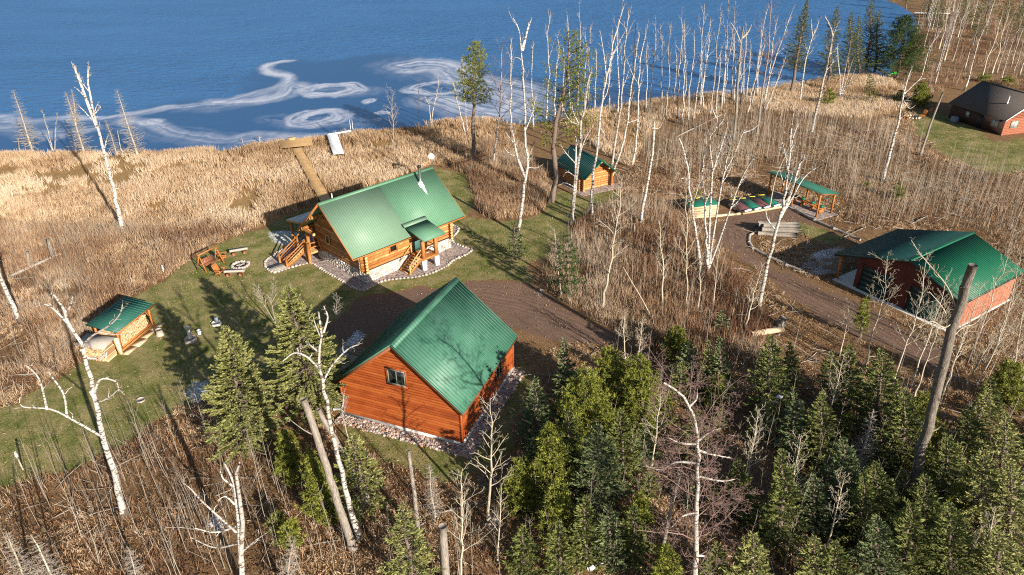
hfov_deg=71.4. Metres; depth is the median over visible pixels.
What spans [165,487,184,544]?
sapling
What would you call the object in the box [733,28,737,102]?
birch tree
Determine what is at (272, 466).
sapling
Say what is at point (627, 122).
birch tree
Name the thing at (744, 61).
birch tree
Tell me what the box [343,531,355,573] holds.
sapling
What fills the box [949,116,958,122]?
utility box
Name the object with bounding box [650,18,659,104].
birch tree
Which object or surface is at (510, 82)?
birch tree
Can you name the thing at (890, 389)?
spruce tree
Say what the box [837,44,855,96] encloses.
birch tree
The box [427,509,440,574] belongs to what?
sapling
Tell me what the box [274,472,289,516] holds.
sapling
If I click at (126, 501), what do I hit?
sapling
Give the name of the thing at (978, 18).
spruce tree
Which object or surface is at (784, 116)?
sapling thicket
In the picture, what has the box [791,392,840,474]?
spruce tree
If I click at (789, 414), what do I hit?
spruce tree
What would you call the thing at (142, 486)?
sapling
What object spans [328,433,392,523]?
fir tree
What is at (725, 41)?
birch tree
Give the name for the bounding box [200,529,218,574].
sapling
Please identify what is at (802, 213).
edging log
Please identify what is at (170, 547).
sapling
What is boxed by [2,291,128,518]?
birch tree
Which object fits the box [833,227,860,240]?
edging log
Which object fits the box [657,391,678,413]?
pine tree
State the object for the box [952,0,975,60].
birch tree
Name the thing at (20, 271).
fallen log
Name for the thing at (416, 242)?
door
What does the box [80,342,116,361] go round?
firewood pile
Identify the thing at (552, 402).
fallen leaves
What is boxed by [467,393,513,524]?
aspen tree
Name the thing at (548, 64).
birch tree
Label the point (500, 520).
aspen tree
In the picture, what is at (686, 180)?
aspen tree
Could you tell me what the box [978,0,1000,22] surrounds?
spruce tree
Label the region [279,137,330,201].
boardwalk
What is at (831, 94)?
fir tree
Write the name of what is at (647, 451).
spruce tree
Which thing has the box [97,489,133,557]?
sapling
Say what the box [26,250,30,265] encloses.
dead tree
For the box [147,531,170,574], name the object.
sapling
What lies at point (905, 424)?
spruce tree
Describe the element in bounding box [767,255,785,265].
edging log
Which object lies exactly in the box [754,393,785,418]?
fallen log
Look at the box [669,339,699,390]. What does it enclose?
spruce tree
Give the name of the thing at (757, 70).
birch tree
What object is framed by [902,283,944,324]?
garage door
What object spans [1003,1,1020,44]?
birch tree
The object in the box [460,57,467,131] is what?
birch tree
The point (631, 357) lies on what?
spruce tree
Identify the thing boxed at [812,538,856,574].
spruce tree
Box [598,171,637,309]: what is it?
aspen tree
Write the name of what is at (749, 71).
birch tree
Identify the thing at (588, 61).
birch tree
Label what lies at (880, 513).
fir tree
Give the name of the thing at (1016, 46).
birch tree
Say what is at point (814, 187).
open shelter
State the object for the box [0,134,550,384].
dry grass
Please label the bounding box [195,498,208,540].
sapling
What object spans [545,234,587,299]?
fir tree
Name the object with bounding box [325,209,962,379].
dirt road
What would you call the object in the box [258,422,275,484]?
sapling
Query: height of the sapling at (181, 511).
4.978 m
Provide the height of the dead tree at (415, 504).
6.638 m
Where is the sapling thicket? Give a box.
[0,0,1023,570]
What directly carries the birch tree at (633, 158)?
on the ground at (526, 342)
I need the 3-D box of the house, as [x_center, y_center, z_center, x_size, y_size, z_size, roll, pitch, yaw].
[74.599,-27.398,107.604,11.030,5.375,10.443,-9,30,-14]
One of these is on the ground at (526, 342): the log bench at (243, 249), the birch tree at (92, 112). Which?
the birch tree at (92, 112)
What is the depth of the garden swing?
69.76 m
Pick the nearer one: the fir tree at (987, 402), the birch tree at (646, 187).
the fir tree at (987, 402)
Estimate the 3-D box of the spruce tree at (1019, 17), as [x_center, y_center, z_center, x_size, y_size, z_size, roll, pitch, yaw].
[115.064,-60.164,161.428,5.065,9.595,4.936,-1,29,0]
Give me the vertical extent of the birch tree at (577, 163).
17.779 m
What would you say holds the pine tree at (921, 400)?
on the ground at (526, 342)
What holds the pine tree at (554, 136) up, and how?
on the ground at (526, 342)
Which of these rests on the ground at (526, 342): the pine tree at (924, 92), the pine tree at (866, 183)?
the pine tree at (866, 183)
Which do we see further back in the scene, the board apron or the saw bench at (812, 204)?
the saw bench at (812, 204)
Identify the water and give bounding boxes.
[0,0,916,155]
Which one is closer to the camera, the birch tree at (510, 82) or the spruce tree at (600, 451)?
the spruce tree at (600, 451)
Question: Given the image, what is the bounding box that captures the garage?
[332,277,518,445]
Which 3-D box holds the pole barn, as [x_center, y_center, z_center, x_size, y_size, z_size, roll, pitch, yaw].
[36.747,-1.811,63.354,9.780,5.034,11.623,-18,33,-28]
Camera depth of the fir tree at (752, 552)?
35.24 m
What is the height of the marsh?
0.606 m
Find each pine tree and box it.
[451,40,493,162]
[497,456,538,520]
[511,28,601,202]
[522,421,578,512]
[527,477,582,549]
[553,361,618,463]
[583,345,634,424]
[617,352,677,445]
[619,490,655,531]
[620,378,649,419]
[649,542,683,574]
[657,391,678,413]
[658,325,693,361]
[697,373,727,412]
[704,484,724,513]
[834,412,855,445]
[861,181,870,189]
[868,14,937,79]
[888,181,904,199]
[899,390,946,468]
[909,81,934,107]
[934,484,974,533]
[987,357,1023,413]
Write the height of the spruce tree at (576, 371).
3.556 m
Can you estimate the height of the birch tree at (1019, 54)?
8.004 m
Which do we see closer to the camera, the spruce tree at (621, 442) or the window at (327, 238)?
the spruce tree at (621, 442)
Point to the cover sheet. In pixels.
(101, 342)
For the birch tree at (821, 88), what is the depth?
101.10 m
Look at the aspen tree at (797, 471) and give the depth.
38.30 m
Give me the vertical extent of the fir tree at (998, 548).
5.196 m
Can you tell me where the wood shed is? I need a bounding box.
[85,296,154,350]
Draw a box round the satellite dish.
[428,153,434,166]
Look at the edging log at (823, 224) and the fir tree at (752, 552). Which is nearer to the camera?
the fir tree at (752, 552)
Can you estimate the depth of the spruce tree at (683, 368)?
50.12 m
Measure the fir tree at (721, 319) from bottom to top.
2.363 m
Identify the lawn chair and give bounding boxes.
[211,263,224,276]
[216,250,226,261]
[918,109,927,117]
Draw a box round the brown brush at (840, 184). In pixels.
[0,0,1023,574]
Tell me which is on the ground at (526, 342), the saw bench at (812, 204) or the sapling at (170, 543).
the sapling at (170, 543)
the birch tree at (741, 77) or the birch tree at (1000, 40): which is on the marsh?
the birch tree at (741, 77)
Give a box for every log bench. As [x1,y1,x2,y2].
[224,268,244,276]
[229,246,247,255]
[751,326,783,336]
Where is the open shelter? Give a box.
[767,171,839,216]
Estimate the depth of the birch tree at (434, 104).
107.54 m
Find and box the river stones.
[334,369,524,458]
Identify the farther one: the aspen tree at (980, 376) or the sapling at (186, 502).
the aspen tree at (980, 376)
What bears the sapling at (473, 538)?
on the ground at (526, 342)
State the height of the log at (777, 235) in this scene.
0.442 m
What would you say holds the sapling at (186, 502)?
on the ground at (526, 342)
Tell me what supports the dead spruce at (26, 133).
on the ground at (526, 342)
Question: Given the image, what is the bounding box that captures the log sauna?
[557,145,618,191]
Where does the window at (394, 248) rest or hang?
in the log cabin
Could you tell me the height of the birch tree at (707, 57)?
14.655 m
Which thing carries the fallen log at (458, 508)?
on the ground at (526, 342)
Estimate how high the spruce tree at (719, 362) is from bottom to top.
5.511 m
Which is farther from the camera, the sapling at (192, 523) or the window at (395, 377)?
the window at (395, 377)
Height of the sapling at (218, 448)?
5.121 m
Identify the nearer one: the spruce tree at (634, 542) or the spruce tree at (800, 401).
the spruce tree at (634, 542)
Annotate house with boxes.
[948,80,1023,135]
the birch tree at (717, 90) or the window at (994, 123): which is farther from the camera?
the birch tree at (717, 90)
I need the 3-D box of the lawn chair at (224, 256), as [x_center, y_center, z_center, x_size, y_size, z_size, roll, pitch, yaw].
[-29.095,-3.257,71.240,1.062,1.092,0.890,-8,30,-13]
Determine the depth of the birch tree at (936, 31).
152.87 m
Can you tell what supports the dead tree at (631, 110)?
on the marsh
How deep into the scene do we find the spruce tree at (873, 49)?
137.29 m
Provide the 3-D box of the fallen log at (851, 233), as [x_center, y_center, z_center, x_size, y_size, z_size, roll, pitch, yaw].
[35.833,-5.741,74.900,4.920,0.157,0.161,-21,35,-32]
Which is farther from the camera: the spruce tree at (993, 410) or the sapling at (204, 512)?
the spruce tree at (993, 410)
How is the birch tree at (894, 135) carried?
on the ground at (526, 342)
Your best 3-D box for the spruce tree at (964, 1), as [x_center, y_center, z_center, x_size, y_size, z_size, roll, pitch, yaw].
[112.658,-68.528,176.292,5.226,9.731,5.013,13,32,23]
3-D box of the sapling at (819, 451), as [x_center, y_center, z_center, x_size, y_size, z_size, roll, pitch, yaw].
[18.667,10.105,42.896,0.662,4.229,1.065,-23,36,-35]
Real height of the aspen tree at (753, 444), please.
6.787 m
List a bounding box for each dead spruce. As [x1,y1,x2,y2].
[1,531,42,574]
[11,90,39,150]
[26,534,68,574]
[63,89,96,151]
[105,120,124,154]
[114,89,145,154]
[124,548,146,574]
[277,537,305,574]
[418,464,445,525]
[846,409,878,472]
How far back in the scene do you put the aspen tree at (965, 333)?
48.61 m
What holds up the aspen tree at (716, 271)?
on the ground at (526, 342)
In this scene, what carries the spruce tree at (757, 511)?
on the ground at (526, 342)
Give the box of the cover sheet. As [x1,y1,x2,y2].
[76,333,114,349]
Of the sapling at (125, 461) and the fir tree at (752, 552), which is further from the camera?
the sapling at (125, 461)
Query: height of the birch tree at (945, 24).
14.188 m
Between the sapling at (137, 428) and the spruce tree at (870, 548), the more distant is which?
the sapling at (137, 428)
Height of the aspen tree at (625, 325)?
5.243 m
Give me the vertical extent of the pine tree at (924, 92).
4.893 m
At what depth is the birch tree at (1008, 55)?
130.42 m
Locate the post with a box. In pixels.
[14,452,23,469]
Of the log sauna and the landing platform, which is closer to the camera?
the landing platform
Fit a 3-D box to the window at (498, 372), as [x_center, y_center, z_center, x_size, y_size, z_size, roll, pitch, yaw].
[-0.931,5.913,51.254,0.067,1.400,1.300,10,31,19]
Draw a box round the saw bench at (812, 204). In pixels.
[781,190,825,213]
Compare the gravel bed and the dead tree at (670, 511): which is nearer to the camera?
the dead tree at (670, 511)
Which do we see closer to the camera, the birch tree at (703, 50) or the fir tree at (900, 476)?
the fir tree at (900, 476)
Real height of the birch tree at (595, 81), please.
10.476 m
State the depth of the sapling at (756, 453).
42.97 m
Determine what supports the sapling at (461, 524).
on the ground at (526, 342)
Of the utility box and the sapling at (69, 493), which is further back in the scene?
the utility box
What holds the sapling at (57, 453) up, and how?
on the ground at (526, 342)
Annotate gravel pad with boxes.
[551,177,621,195]
[769,191,836,219]
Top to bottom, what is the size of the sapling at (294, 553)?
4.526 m
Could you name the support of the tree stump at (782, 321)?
on the ground at (526, 342)
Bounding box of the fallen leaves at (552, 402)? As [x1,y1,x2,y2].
[0,124,1023,574]
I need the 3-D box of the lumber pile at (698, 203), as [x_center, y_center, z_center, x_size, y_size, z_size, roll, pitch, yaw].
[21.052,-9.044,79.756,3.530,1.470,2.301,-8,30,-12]
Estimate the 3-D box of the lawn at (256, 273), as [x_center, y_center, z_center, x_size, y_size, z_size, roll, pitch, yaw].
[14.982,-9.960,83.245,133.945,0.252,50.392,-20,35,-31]
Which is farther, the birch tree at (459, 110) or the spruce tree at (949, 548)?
the birch tree at (459, 110)
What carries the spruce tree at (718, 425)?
on the ground at (526, 342)
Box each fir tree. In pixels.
[200,325,289,465]
[263,286,351,431]
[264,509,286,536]
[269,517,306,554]
[271,427,305,487]
[294,445,345,527]
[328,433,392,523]
[376,500,445,574]
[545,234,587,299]
[713,310,733,333]
[721,531,774,574]
[743,394,778,443]
[793,534,832,574]
[798,389,829,438]
[820,88,837,104]
[843,452,862,483]
[852,295,870,338]
[863,417,892,462]
[879,502,896,523]
[881,467,913,511]
[891,90,909,101]
[931,442,965,498]
[941,447,1020,561]
[956,388,996,440]
[965,528,1023,574]
[968,409,1023,491]
[972,458,1023,567]
[976,72,992,81]
[984,426,1011,458]
[999,76,1016,85]
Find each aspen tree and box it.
[440,462,494,574]
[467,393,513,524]
[491,477,513,563]
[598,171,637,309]
[614,309,632,359]
[635,314,649,360]
[639,385,666,466]
[653,222,674,305]
[671,173,711,305]
[696,253,704,310]
[713,238,723,299]
[743,402,767,491]
[744,261,769,326]
[783,428,823,521]
[816,350,850,429]
[824,469,857,553]
[835,300,854,356]
[864,250,903,366]
[892,253,939,383]
[907,270,956,389]
[914,293,961,397]
[941,278,991,394]
[964,335,994,387]
[968,245,1017,360]
[970,503,1011,572]
[975,284,1023,386]
[993,248,1023,345]
[1006,294,1023,361]
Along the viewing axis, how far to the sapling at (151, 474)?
42.26 m
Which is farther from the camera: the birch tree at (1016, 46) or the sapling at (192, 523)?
the birch tree at (1016, 46)
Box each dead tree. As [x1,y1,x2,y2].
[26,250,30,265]
[46,238,53,255]
[287,397,357,552]
[316,408,370,504]
[406,449,420,534]
[438,523,449,574]
[623,267,651,318]
[630,26,635,114]
[660,474,680,562]
[731,23,751,139]
[768,151,787,210]
[905,237,989,501]
[919,92,943,155]
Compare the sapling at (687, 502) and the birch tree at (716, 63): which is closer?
the sapling at (687, 502)
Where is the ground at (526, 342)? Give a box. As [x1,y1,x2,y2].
[0,0,1023,574]
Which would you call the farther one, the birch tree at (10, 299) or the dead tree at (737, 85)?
the dead tree at (737, 85)
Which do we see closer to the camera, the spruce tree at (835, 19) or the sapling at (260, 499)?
the sapling at (260, 499)
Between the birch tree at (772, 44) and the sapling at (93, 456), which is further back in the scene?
the birch tree at (772, 44)
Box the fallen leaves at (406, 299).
[0,113,1016,479]
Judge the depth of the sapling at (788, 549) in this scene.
36.56 m
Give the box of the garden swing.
[197,246,224,272]
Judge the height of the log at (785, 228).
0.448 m
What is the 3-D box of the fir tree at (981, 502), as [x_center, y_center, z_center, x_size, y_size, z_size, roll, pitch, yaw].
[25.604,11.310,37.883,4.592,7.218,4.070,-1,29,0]
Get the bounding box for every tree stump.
[136,397,143,402]
[155,328,163,336]
[775,315,787,326]
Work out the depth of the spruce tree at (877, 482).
38.01 m
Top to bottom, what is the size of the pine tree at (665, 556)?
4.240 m
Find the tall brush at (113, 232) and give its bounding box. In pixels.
[0,133,779,403]
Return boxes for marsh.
[0,80,916,231]
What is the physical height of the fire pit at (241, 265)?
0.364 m
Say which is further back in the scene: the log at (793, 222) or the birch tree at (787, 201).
the log at (793, 222)
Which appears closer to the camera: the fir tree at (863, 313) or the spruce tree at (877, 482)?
the spruce tree at (877, 482)
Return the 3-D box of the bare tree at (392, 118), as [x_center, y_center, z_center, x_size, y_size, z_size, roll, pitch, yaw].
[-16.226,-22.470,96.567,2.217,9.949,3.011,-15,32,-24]
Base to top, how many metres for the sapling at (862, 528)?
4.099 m
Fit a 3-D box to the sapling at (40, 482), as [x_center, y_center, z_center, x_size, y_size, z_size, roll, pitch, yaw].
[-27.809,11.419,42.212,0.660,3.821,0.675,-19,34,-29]
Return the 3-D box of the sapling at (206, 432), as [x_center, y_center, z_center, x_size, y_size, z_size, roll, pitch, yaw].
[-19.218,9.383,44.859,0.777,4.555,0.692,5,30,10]
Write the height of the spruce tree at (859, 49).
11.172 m
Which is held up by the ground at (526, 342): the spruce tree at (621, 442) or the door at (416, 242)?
the spruce tree at (621, 442)
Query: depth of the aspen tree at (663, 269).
60.09 m
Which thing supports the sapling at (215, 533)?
on the ground at (526, 342)
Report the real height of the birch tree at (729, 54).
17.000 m
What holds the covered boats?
on the ground at (526, 342)
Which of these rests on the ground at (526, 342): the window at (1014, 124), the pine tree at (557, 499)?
the pine tree at (557, 499)
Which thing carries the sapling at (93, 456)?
on the ground at (526, 342)
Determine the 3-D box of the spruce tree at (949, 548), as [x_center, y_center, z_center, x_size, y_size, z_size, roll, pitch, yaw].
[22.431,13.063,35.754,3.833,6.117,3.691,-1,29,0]
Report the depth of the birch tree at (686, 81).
122.29 m
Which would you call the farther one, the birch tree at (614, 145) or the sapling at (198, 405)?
the birch tree at (614, 145)
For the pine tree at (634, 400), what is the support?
on the ground at (526, 342)
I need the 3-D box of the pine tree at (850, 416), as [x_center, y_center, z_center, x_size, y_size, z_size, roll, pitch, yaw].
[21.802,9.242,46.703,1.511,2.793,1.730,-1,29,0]
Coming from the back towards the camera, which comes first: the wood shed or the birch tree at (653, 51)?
the birch tree at (653, 51)
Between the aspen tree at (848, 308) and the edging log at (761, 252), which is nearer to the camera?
the aspen tree at (848, 308)
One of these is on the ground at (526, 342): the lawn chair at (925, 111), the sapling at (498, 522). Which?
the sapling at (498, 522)
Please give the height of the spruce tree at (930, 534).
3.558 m
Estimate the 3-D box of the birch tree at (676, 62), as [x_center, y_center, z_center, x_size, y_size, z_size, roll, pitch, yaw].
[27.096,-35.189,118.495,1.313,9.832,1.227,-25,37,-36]
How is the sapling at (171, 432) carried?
on the ground at (526, 342)
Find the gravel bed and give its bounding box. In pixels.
[266,226,470,290]
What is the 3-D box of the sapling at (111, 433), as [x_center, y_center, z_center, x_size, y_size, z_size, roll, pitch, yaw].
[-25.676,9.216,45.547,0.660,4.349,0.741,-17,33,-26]
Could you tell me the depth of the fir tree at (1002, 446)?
40.69 m
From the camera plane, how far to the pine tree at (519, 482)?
40.70 m
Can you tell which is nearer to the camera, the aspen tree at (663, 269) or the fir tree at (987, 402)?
the fir tree at (987, 402)
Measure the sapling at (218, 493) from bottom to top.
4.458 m
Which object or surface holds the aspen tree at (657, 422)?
on the ground at (526, 342)
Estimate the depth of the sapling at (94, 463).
43.26 m
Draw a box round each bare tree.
[252,277,293,325]
[332,291,343,337]
[336,392,350,437]
[383,84,399,151]
[411,89,424,131]
[548,225,565,297]
[741,0,798,135]
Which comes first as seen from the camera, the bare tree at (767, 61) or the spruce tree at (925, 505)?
the spruce tree at (925, 505)
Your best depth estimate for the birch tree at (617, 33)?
111.43 m
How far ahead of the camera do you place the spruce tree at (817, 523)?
39.16 m
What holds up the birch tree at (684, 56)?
on the ground at (526, 342)
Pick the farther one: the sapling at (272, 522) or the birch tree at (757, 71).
the birch tree at (757, 71)
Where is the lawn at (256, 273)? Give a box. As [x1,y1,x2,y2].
[0,111,1023,486]
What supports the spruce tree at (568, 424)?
on the ground at (526, 342)
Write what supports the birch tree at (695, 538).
on the ground at (526, 342)
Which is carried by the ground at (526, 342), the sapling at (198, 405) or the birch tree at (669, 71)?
the sapling at (198, 405)
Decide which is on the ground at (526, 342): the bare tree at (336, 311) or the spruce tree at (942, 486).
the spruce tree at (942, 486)
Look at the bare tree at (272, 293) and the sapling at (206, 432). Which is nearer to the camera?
the sapling at (206, 432)
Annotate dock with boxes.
[327,119,352,155]
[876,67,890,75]
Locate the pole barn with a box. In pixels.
[832,229,1023,330]
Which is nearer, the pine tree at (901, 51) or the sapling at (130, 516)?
the sapling at (130, 516)
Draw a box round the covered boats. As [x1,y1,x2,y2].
[728,194,781,214]
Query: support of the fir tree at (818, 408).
on the ground at (526, 342)
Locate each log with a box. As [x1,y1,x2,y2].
[7,254,59,277]
[440,502,475,512]
[587,548,620,571]
[688,215,715,218]
[717,213,735,216]
[752,248,767,256]
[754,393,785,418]
[757,231,796,237]
[758,221,798,226]
[761,227,801,232]
[761,231,796,234]
[762,226,798,229]
[763,224,798,227]
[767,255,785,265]
[785,263,804,271]
[790,206,814,219]
[813,219,833,228]
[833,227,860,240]
[839,226,865,239]
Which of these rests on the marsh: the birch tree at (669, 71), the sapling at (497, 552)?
the birch tree at (669, 71)
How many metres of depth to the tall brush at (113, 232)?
68.45 m
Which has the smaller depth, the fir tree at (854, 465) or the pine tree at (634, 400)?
the fir tree at (854, 465)
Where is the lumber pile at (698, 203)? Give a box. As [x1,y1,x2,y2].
[682,196,717,215]
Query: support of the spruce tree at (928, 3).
on the ground at (526, 342)
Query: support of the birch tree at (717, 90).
on the ground at (526, 342)
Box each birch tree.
[0,269,21,321]
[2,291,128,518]
[42,110,61,152]
[71,61,125,231]
[182,462,270,574]
[283,306,362,542]
[424,76,441,125]
[451,82,465,133]
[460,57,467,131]
[479,36,516,165]
[504,10,543,233]
[506,37,515,127]
[531,43,534,129]
[544,10,553,122]
[553,28,560,117]
[560,59,593,225]
[564,11,574,111]
[576,0,586,111]
[582,22,593,106]
[583,28,587,89]
[589,2,627,217]
[594,50,598,109]
[608,35,612,112]
[610,6,636,166]
[612,20,622,114]
[613,28,641,175]
[626,21,649,166]
[635,338,763,574]
[639,121,662,225]
[644,42,650,107]
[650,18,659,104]
[654,26,664,114]
[662,23,674,117]
[673,133,706,281]
[674,49,678,100]
[675,7,688,118]
[681,22,687,123]
[684,61,687,99]
[687,29,695,121]
[692,39,705,121]
[696,103,760,274]
[697,3,711,104]
[700,17,717,105]
[702,40,709,105]
[709,7,726,116]
[715,53,722,114]
[721,27,730,109]
[722,0,731,95]
[723,1,737,103]
[730,37,738,99]
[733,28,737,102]
[737,49,744,104]
[743,24,749,94]
[746,6,768,114]
[746,41,752,96]
[751,33,765,107]
[756,106,816,309]
[757,30,761,96]
[762,4,794,111]
[764,50,787,112]
[765,17,779,99]
[799,17,821,99]
[809,17,843,134]
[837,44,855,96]
[881,22,944,181]
[929,1,940,52]
[934,1,962,85]
[935,2,968,71]
[938,0,953,49]
[943,3,961,61]
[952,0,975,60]
[957,0,972,37]
[963,16,989,90]
[963,20,980,69]
[973,1,989,44]
[981,8,1006,79]
[991,1,1011,73]
[996,16,1016,73]
[1000,26,1021,80]
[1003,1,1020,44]
[1011,28,1023,64]
[1013,33,1023,72]
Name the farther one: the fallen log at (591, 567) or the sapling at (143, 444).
the sapling at (143, 444)
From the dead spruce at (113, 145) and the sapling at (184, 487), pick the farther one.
the dead spruce at (113, 145)
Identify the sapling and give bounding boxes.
[10,455,39,525]
[13,436,45,497]
[32,456,49,504]
[36,426,56,475]
[37,423,67,472]
[40,428,68,478]
[55,465,80,516]
[57,476,81,538]
[64,480,81,527]
[77,429,106,485]
[78,506,99,564]
[79,420,103,477]
[79,499,115,568]
[80,439,102,486]
[81,459,106,516]
[91,484,105,528]
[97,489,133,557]
[98,527,124,574]
[101,406,120,455]
[108,472,139,538]
[114,438,134,486]
[117,488,145,541]
[120,396,147,457]
[126,399,147,465]
[126,421,155,471]
[131,460,150,511]
[136,447,162,498]
[141,424,173,489]
[143,422,168,477]
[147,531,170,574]
[152,512,180,574]
[156,477,173,529]
[160,400,179,457]
[161,519,177,570]
[163,517,179,574]
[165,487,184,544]
[167,456,194,515]
[167,460,203,528]
[168,454,200,516]
[168,502,187,553]
[169,477,191,541]
[171,461,190,512]
[173,478,197,532]
[184,498,197,547]
[189,381,212,438]
[193,488,210,538]
[194,413,214,463]
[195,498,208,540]
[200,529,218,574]
[203,486,224,568]
[206,418,226,476]
[208,469,225,517]
[211,455,230,512]
[216,510,231,572]
[225,526,237,570]
[228,456,255,514]
[246,427,260,488]
[250,448,271,513]
[251,473,267,522]
[253,508,271,569]
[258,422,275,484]
[264,442,278,492]
[265,511,283,574]
[270,524,277,568]
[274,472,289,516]
[285,528,301,574]
[307,501,322,559]
[315,484,336,552]
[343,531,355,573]
[379,508,395,570]
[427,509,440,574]
[449,516,465,574]
[451,520,465,568]
[456,496,464,563]
[468,503,482,570]
[489,494,502,556]
[491,532,502,574]
[680,479,691,530]
[755,426,767,472]
[757,418,772,473]
[763,415,774,463]
[780,507,805,574]
[784,522,796,574]
[792,533,806,574]
[812,428,828,479]
[854,506,871,552]
[939,359,956,405]
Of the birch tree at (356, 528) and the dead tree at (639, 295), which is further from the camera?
the dead tree at (639, 295)
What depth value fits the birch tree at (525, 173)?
71.01 m
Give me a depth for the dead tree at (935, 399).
36.85 m
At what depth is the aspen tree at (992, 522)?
35.23 m
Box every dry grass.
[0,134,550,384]
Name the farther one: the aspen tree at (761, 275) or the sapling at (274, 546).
the aspen tree at (761, 275)
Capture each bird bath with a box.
[184,326,196,343]
[211,317,221,326]
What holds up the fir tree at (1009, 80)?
on the ground at (526, 342)
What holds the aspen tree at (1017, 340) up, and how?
on the ground at (526, 342)
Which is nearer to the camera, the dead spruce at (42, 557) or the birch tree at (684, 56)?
the dead spruce at (42, 557)
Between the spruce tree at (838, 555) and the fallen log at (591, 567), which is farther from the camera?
the fallen log at (591, 567)
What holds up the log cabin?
on the gravel bed
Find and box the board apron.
[123,323,164,354]
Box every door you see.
[412,236,420,251]
[856,263,893,301]
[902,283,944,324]
[975,114,983,128]
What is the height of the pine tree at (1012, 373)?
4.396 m
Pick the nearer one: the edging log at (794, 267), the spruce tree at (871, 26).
the edging log at (794, 267)
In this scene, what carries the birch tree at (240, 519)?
on the ground at (526, 342)
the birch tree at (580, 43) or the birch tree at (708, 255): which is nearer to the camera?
the birch tree at (708, 255)
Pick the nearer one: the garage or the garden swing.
the garage
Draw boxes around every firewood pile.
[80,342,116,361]
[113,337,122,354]
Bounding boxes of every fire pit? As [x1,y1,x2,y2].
[230,260,249,268]
[906,114,920,119]
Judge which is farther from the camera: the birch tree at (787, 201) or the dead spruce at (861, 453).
the birch tree at (787, 201)
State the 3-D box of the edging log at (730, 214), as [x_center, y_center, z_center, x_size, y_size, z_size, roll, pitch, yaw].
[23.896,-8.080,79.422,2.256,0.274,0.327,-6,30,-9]
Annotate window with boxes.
[325,234,330,245]
[385,366,407,388]
[389,243,397,253]
[495,361,502,381]
[990,119,999,127]
[1009,120,1019,128]
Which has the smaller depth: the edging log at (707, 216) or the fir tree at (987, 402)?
the fir tree at (987, 402)
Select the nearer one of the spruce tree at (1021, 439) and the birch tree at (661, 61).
the spruce tree at (1021, 439)
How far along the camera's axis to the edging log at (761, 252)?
71.03 m
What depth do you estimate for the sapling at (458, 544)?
36.77 m
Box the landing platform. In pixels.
[267,262,286,271]
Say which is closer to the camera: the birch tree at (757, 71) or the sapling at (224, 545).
the sapling at (224, 545)
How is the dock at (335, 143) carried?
on the marsh
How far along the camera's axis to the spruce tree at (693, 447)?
44.78 m
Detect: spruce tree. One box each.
[502,524,540,574]
[506,219,526,260]
[514,375,555,450]
[520,435,543,486]
[534,520,576,574]
[548,409,589,489]
[549,386,569,420]
[551,337,576,397]
[565,423,634,528]
[566,369,584,405]
[566,494,605,574]
[588,503,631,574]
[603,407,647,488]
[613,505,654,571]
[619,355,636,385]
[627,422,661,469]
[639,467,661,499]
[664,361,691,402]
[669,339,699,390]
[669,411,711,466]
[681,485,701,509]
[694,339,720,396]
[698,541,733,574]
[704,336,736,402]
[711,407,730,428]
[720,458,759,523]
[742,334,797,420]
[746,498,766,535]
[756,448,808,563]
[766,462,808,515]
[773,389,812,465]
[778,341,804,392]
[781,399,804,429]
[782,0,812,91]
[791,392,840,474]
[791,473,840,541]
[811,436,874,533]
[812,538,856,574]
[815,5,844,81]
[815,350,843,393]
[830,343,871,415]
[831,475,885,560]
[834,11,861,74]
[839,460,901,550]
[845,514,906,574]
[847,348,902,442]
[849,16,869,74]
[850,0,883,72]
[860,74,878,102]
[865,9,889,71]
[865,434,902,478]
[867,388,933,477]
[871,501,943,574]
[890,473,943,537]
[910,519,947,568]
[911,432,977,511]
[919,500,983,574]
[920,0,935,19]
[929,0,949,35]
[939,405,989,479]
[957,0,975,29]
[966,5,987,42]
[967,375,1011,423]
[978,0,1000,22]
[996,0,1015,27]
[1000,555,1023,574]
[1007,0,1023,43]
[1011,427,1023,456]
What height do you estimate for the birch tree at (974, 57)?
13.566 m
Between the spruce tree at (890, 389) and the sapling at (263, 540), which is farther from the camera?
the spruce tree at (890, 389)
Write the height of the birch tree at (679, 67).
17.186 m
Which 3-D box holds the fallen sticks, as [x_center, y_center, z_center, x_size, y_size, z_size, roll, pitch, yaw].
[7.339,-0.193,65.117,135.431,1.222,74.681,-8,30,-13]
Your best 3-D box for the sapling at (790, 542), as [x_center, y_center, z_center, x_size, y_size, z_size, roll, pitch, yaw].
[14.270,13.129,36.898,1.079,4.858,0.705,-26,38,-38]
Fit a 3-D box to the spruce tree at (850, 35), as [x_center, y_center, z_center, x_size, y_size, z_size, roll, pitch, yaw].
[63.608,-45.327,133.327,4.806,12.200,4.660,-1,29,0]
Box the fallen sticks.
[0,126,1023,574]
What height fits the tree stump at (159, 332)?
0.550 m
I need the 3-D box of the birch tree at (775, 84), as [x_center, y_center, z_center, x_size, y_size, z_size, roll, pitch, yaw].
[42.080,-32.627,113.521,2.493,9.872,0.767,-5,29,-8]
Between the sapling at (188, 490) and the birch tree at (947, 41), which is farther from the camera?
the birch tree at (947, 41)
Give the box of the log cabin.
[277,165,464,282]
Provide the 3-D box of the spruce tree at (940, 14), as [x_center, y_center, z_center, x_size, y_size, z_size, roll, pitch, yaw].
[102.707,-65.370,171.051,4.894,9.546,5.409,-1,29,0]

